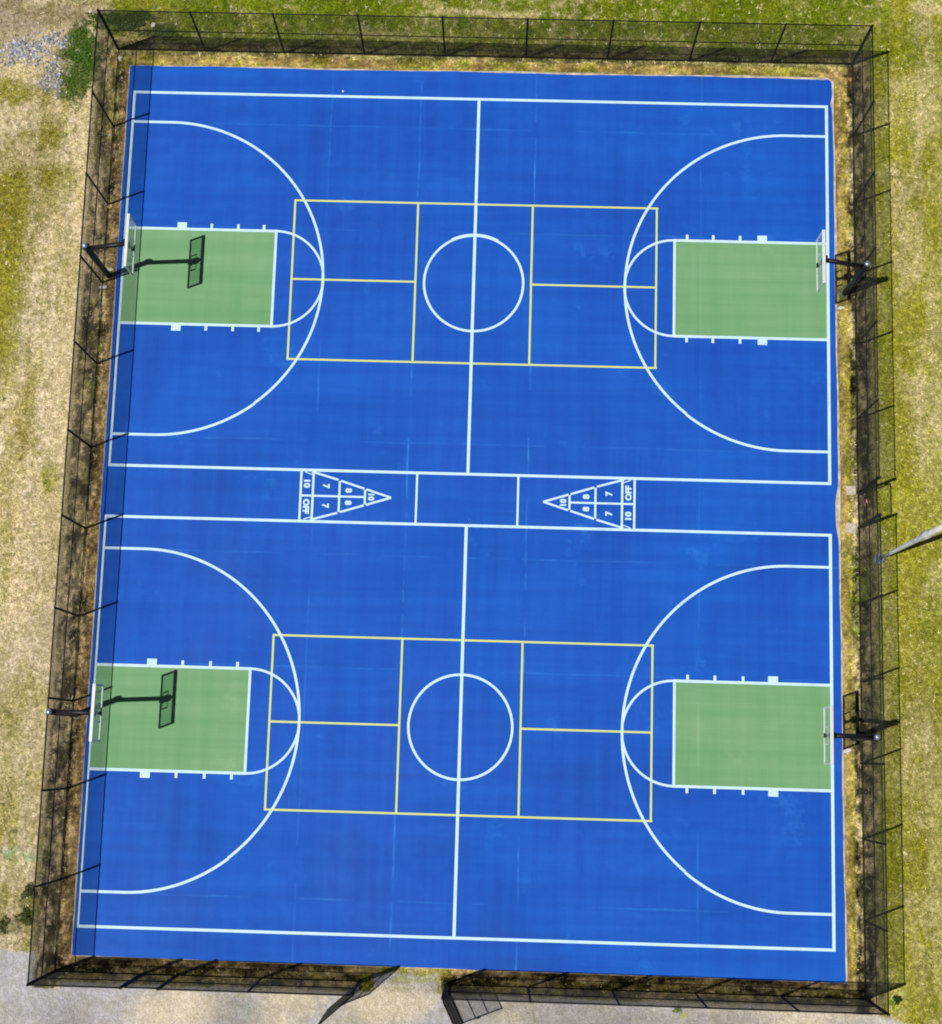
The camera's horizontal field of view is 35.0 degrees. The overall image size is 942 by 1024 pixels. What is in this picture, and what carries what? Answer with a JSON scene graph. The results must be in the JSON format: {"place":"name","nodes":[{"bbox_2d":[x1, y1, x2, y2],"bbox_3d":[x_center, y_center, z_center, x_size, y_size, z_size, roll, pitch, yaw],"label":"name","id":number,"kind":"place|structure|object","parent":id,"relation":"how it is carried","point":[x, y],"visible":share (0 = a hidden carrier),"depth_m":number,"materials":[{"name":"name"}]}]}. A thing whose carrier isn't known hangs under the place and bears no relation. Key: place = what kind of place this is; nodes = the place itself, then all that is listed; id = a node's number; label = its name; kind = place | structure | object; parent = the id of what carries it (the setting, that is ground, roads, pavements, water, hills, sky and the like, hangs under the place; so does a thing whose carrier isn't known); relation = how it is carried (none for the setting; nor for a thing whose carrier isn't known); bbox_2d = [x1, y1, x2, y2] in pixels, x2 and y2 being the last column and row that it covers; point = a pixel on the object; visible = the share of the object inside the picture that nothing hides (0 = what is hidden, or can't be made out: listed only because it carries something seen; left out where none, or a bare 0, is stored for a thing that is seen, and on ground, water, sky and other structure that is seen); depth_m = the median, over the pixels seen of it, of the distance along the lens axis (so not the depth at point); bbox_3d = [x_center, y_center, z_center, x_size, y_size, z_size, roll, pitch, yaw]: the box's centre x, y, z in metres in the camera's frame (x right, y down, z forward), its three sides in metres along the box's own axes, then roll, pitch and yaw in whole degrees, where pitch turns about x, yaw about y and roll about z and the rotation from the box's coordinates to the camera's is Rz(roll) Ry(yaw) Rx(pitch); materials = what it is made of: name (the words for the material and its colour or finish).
{"place":"outdoors","nodes":[
{"label":"outdoors","id":0,"kind":"place"},
{"bbox_2d":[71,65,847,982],"bbox_3d":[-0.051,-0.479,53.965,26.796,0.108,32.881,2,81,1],"label":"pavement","id":1,"kind":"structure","parent":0,"point":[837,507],"depth_m":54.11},
{"bbox_2d":[72,66,845,982],"bbox_3d":[-0.066,-0.452,53.923,26.696,0.061,32.803,2,81,1],"label":"court surface","id":2,"kind":"object","parent":1,"relation":"on","point":[522,878],"visible":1,"depth_m":53.71,"materials":[{"name":"blue paint"}]},
{"bbox_2d":[90,666,248,771],"bbox_3d":[-10.630,7.288,52.791,5.508,0.001,3.658,2,81,1],"label":"key paint","id":3,"kind":"object","parent":2,"relation":"on","point":[174,718],"visible":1,"depth_m":52.79,"materials":[{"name":"green paint"}]},
{"bbox_2d":[120,229,274,324],"bbox_3d":[-10.100,-8.713,55.361,5.624,0.001,3.658,2,81,1],"label":"key paint","id":4,"kind":"object","parent":2,"relation":"on","point":[195,276],"visible":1,"depth_m":55.35,"materials":[{"name":"green paint"}]},
{"bbox_2d":[303,499,308,513],"bbox_3d":[-5.950,-0.204,53.927,0.238,0.001,0.549,2,81,1],"label":"painted word","id":5,"kind":"object","parent":2,"relation":"on","point":[306,507],"visible":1,"depth_m":53.92,"materials":[{"name":"white paint"}]},
{"bbox_2d":[304,480,309,487],"bbox_3d":[-5.926,-1.016,54.058,0.238,0.001,0.305,2,81,1],"label":"painted number","id":6,"kind":"object","parent":2,"relation":"on","point":[306,483],"visible":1,"depth_m":54.05,"materials":[{"name":"white paint"}]},
{"bbox_2d":[76,514,835,951],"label":"basketball court lines","id":7,"kind":"object","parent":2,"relation":"on","point":[772,680],"visible":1,"depth_m":52.54,"materials":[{"name":"white paint"}]},
{"bbox_2d":[264,634,653,821],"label":"pickleball court lines","id":8,"kind":"object","parent":2,"relation":"on","point":[398,745],"visible":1,"depth_m":52.58,"materials":[{"name":"beige paint"}]},
{"bbox_2d":[298,471,635,528],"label":"shuffleboard lines","id":9,"kind":"object","parent":2,"relation":"on","point":[312,496],"visible":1,"depth_m":53.88,"materials":[{"name":"white paint"}]},
{"bbox_2d":[108,91,830,484],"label":"basketball court lines","id":10,"kind":"object","parent":2,"relation":"on","point":[472,331],"visible":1,"depth_m":55.12,"materials":[{"name":"white paint"}]},
{"bbox_2d":[286,199,657,368],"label":"pickleball court lines","id":11,"kind":"object","parent":2,"relation":"on","point":[531,285],"visible":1,"depth_m":55.15,"materials":[{"name":"beige paint"}]},
{"bbox_2d":[560,499,565,505],"bbox_3d":[3.316,-0.349,53.821,0.238,0.001,0.259,2,81,1],"label":"painted number","id":12,"kind":"object","parent":2,"relation":"on","point":[561,501],"visible":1,"depth_m":53.82,"materials":[{"name":"white paint"}]},
{"bbox_2d":[625,512,630,519],"bbox_3d":[5.644,0.134,53.710,0.238,0.001,0.305,2,81,1],"label":"painted number","id":13,"kind":"object","parent":2,"relation":"on","point":[626,513],"visible":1,"depth_m":53.71,"materials":[{"name":"white paint"}]},
{"bbox_2d":[625,486,631,500],"bbox_3d":[5.668,-0.678,53.840,0.238,0.001,0.549,2,81,1],"label":"painted word","id":14,"kind":"object","parent":2,"relation":"on","point":[627,491],"visible":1,"depth_m":53.84,"materials":[{"name":"white paint"}]},
{"bbox_2d":[675,242,826,337],"bbox_3d":[10.290,-8.171,54.987,5.624,0.001,3.658,2,81,1],"label":"key paint","id":15,"kind":"object","parent":2,"relation":"on","point":[746,289],"visible":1,"depth_m":54.98,"materials":[{"name":"green paint"}]},
{"bbox_2d":[675,682,830,788],"bbox_3d":[9.875,7.834,52.414,5.508,0.001,3.658,2,81,1],"label":"key paint","id":16,"kind":"object","parent":2,"relation":"on","point":[749,735],"visible":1,"depth_m":52.41,"materials":[{"name":"green paint"}]},
{"bbox_2d":[0,0,941,1023],"bbox_3d":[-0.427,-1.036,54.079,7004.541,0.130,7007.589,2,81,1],"label":"ground","id":17,"kind":"structure","parent":0,"point":[392,998],"depth_m":54.15,"materials":[{"name":"green plant"}]},
{"bbox_2d":[0,915,10,933],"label":"weed clump","id":18,"kind":"object","parent":17,"relation":"on","point":[2,920],"visible":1,"depth_m":51.71,"materials":[{"name":"green plant"}]},
{"bbox_2d":[13,907,31,925],"bbox_3d":[-15.523,14.038,51.718,0.617,0.203,0.686,-17,81,-2],"label":"weed clump","id":19,"kind":"object","parent":17,"relation":"on","point":[25,917],"visible":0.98,"depth_m":51.71,"materials":[{"name":"green plant"}]},
{"bbox_2d":[21,882,37,898],"bbox_3d":[-15.325,13.136,51.867,0.656,0.206,0.599,2,81,1],"label":"weed clump","id":20,"kind":"object","parent":17,"relation":"on","point":[28,894],"visible":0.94,"depth_m":51.85,"materials":[{"name":"green plant"}]},
{"bbox_2d":[46,924,56,933],"bbox_3d":[-14.533,14.421,51.674,0.434,0.155,0.403,2,81,1],"label":"weed clump","id":21,"kind":"object","parent":17,"relation":"on","point":[51,929],"visible":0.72,"depth_m":51.67,"materials":[{"name":"green plant"}]},
{"bbox_2d":[27,12,118,982],"bbox_3d":[-13.893,-1.138,52.728,0.078,3.176,33.811,1,81,1],"label":"chain link fence","id":22,"kind":"object","parent":17,"relation":"on","point":[63,516],"visible":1,"depth_m":52.50,"materials":[{"name":"black metal"}]},
{"bbox_2d":[46,683,103,741],"bbox_3d":[-13.223,6.853,50.906,1.884,4.182,1.890,2,81,1],"label":"basketball backboard stand","id":23,"kind":"object","parent":17,"relation":"on","point":[92,712],"visible":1,"depth_m":49.43,"materials":[{"name":"black metal"}]},
{"bbox_2d":[26,970,142,989],"bbox_3d":[-12.853,15.624,50.012,3.127,3.176,0.104,2,81,1],"label":"chain link fence","id":24,"kind":"object","parent":17,"relation":"on","point":[103,979],"visible":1,"depth_m":49.95,"materials":[{"name":"black metal"}]},
{"bbox_2d":[124,974,173,988],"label":"pedestrian gate","id":25,"kind":"structure","parent":24,"relation":"attached to","point":[148,981],"depth_m":49.98,"materials":[{"name":"black metal"}]},
{"bbox_2d":[82,213,136,280],"bbox_3d":[-12.692,-9.049,53.461,1.884,4.182,1.890,2,81,1],"label":"basketball backboard stand","id":26,"kind":"object","parent":17,"relation":"on","point":[88,249],"visible":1,"depth_m":52.15,"materials":[{"name":"black metal"}]},
{"bbox_2d":[38,10,181,113],"bbox_3d":[-13.900,-17.822,56.880,5.160,0.120,3.244,-37,82,-5],"label":"ground cover","id":27,"kind":"object","parent":17,"relation":"on","point":[85,81],"visible":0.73,"depth_m":56.85,"materials":[{"name":"green plant"}]},
{"bbox_2d":[156,974,360,996],"bbox_3d":[-6.989,15.780,49.904,6.389,3.176,0.104,2,81,1],"label":"chain link fence","id":28,"kind":"object","parent":17,"relation":"on","point":[236,987],"visible":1,"depth_m":49.83,"materials":[{"name":"black metal"}]},
{"bbox_2d":[318,984,359,1023],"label":"gate leaf","id":29,"kind":"object","parent":28,"relation":"attached to","point":[339,1002],"visible":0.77,"depth_m":48.90,"materials":[{"name":"black metal"}]},
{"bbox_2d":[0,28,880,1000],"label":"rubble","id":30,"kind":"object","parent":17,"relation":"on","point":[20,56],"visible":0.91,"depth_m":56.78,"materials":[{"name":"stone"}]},
{"bbox_2d":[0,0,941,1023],"bbox_3d":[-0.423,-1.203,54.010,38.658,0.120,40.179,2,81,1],"label":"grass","id":31,"kind":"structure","parent":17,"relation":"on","point":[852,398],"depth_m":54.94,"materials":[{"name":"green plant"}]},
{"bbox_2d":[97,9,873,64],"bbox_3d":[0.465,-17.475,55.158,27.892,3.176,0.104,2,81,1],"label":"chain link fence","id":32,"kind":"object","parent":17,"relation":"on","point":[361,35],"visible":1,"depth_m":55.03,"materials":[{"name":"black metal"}]},
{"bbox_2d":[441,983,889,1015],"bbox_3d":[6.262,16.163,49.656,14.435,3.176,0.104,2,81,1],"label":"chain link fence","id":33,"kind":"object","parent":17,"relation":"on","point":[745,1005],"visible":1,"depth_m":49.57,"materials":[{"name":"black metal"}]},
{"bbox_2d":[442,989,462,1023],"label":"gate leaf","id":34,"kind":"object","parent":33,"relation":"attached to","point":[454,1017],"visible":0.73,"depth_m":49.92,"materials":[{"name":"black metal"}]},
{"bbox_2d":[672,1005,681,1012],"bbox_3d":[7.008,16.984,50.972,0.329,0.127,0.296,-24,81,-3],"label":"weed clump","id":35,"kind":"object","parent":17,"relation":"on","point":[677,1010],"visible":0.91,"depth_m":50.96,"materials":[{"name":"green plant"}]},
{"bbox_2d":[816,229,869,297],"bbox_3d":[12.947,-8.367,52.990,1.884,4.182,1.890,2,81,1],"label":"basketball backboard stand","id":36,"kind":"object","parent":17,"relation":"on","point":[863,267],"visible":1,"depth_m":51.67,"materials":[{"name":"black metal"}]},
{"bbox_2d":[844,748,851,752],"bbox_3d":[13.166,8.346,52.340,0.339,0.130,0.181,-18,81,-2],"label":"concrete chunk","id":37,"kind":"object","parent":17,"relation":"on","point":[847,750],"visible":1,"depth_m":52.29,"materials":[{"name":"white concrete"}]},
{"bbox_2d":[845,522,856,533],"bbox_3d":[13.610,0.583,53.600,0.381,0.143,0.366,10,81,2],"label":"concrete footing","id":38,"kind":"object","parent":17,"relation":"on","point":[850,527],"visible":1,"depth_m":53.53,"materials":[{"name":"beige concrete"}]},
{"bbox_2d":[846,486,855,494],"bbox_3d":[13.666,-0.770,53.817,0.350,0.143,0.335,-3,81,0],"label":"concrete footing","id":39,"kind":"object","parent":17,"relation":"on","point":[850,490],"visible":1,"depth_m":53.75,"materials":[{"name":"beige concrete"}]},
{"bbox_2d":[823,706,880,764],"bbox_3d":[12.598,7.579,50.425,1.884,4.182,1.890,2,81,1],"label":"basketball backboard stand","id":40,"kind":"object","parent":17,"relation":"on","point":[832,735],"visible":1,"depth_m":48.95,"materials":[{"name":"black metal"}]},
{"bbox_2d":[851,27,880,493],"bbox_3d":[14.117,-8.988,53.599,0.104,3.176,16.439,1,81,1],"label":"chain link fence","id":41,"kind":"object","parent":17,"relation":"on","point":[868,378],"visible":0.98,"depth_m":53.37,"materials":[{"name":"black metal"}]},
{"bbox_2d":[857,513,888,1012],"bbox_3d":[13.644,8.310,50.818,0.104,3.176,16.272,1,81,1],"label":"chain link fence","id":42,"kind":"object","parent":17,"relation":"on","point":[878,762],"visible":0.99,"depth_m":50.61,"materials":[{"name":"black metal"}]},
{"bbox_2d":[857,482,877,525],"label":"pedestrian gate","id":43,"kind":"structure","parent":42,"relation":"attached to","point":[867,505],"depth_m":52.21,"materials":[{"name":"black metal"}]},
{"bbox_2d":[893,996,902,1004],"bbox_3d":[14.525,16.624,50.876,0.359,0.208,0.346,2,81,1],"label":"weed clump","id":44,"kind":"object","parent":17,"relation":"on","point":[897,1000],"visible":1,"depth_m":50.87,"materials":[{"name":"green plant"}]},
{"bbox_2d":[873,524,941,563],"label":"light pole","id":45,"kind":"object","parent":17,"relation":"on","point":[927,534],"visible":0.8,"depth_m":48.32,"materials":[{"name":"grey metal"}]}
]}

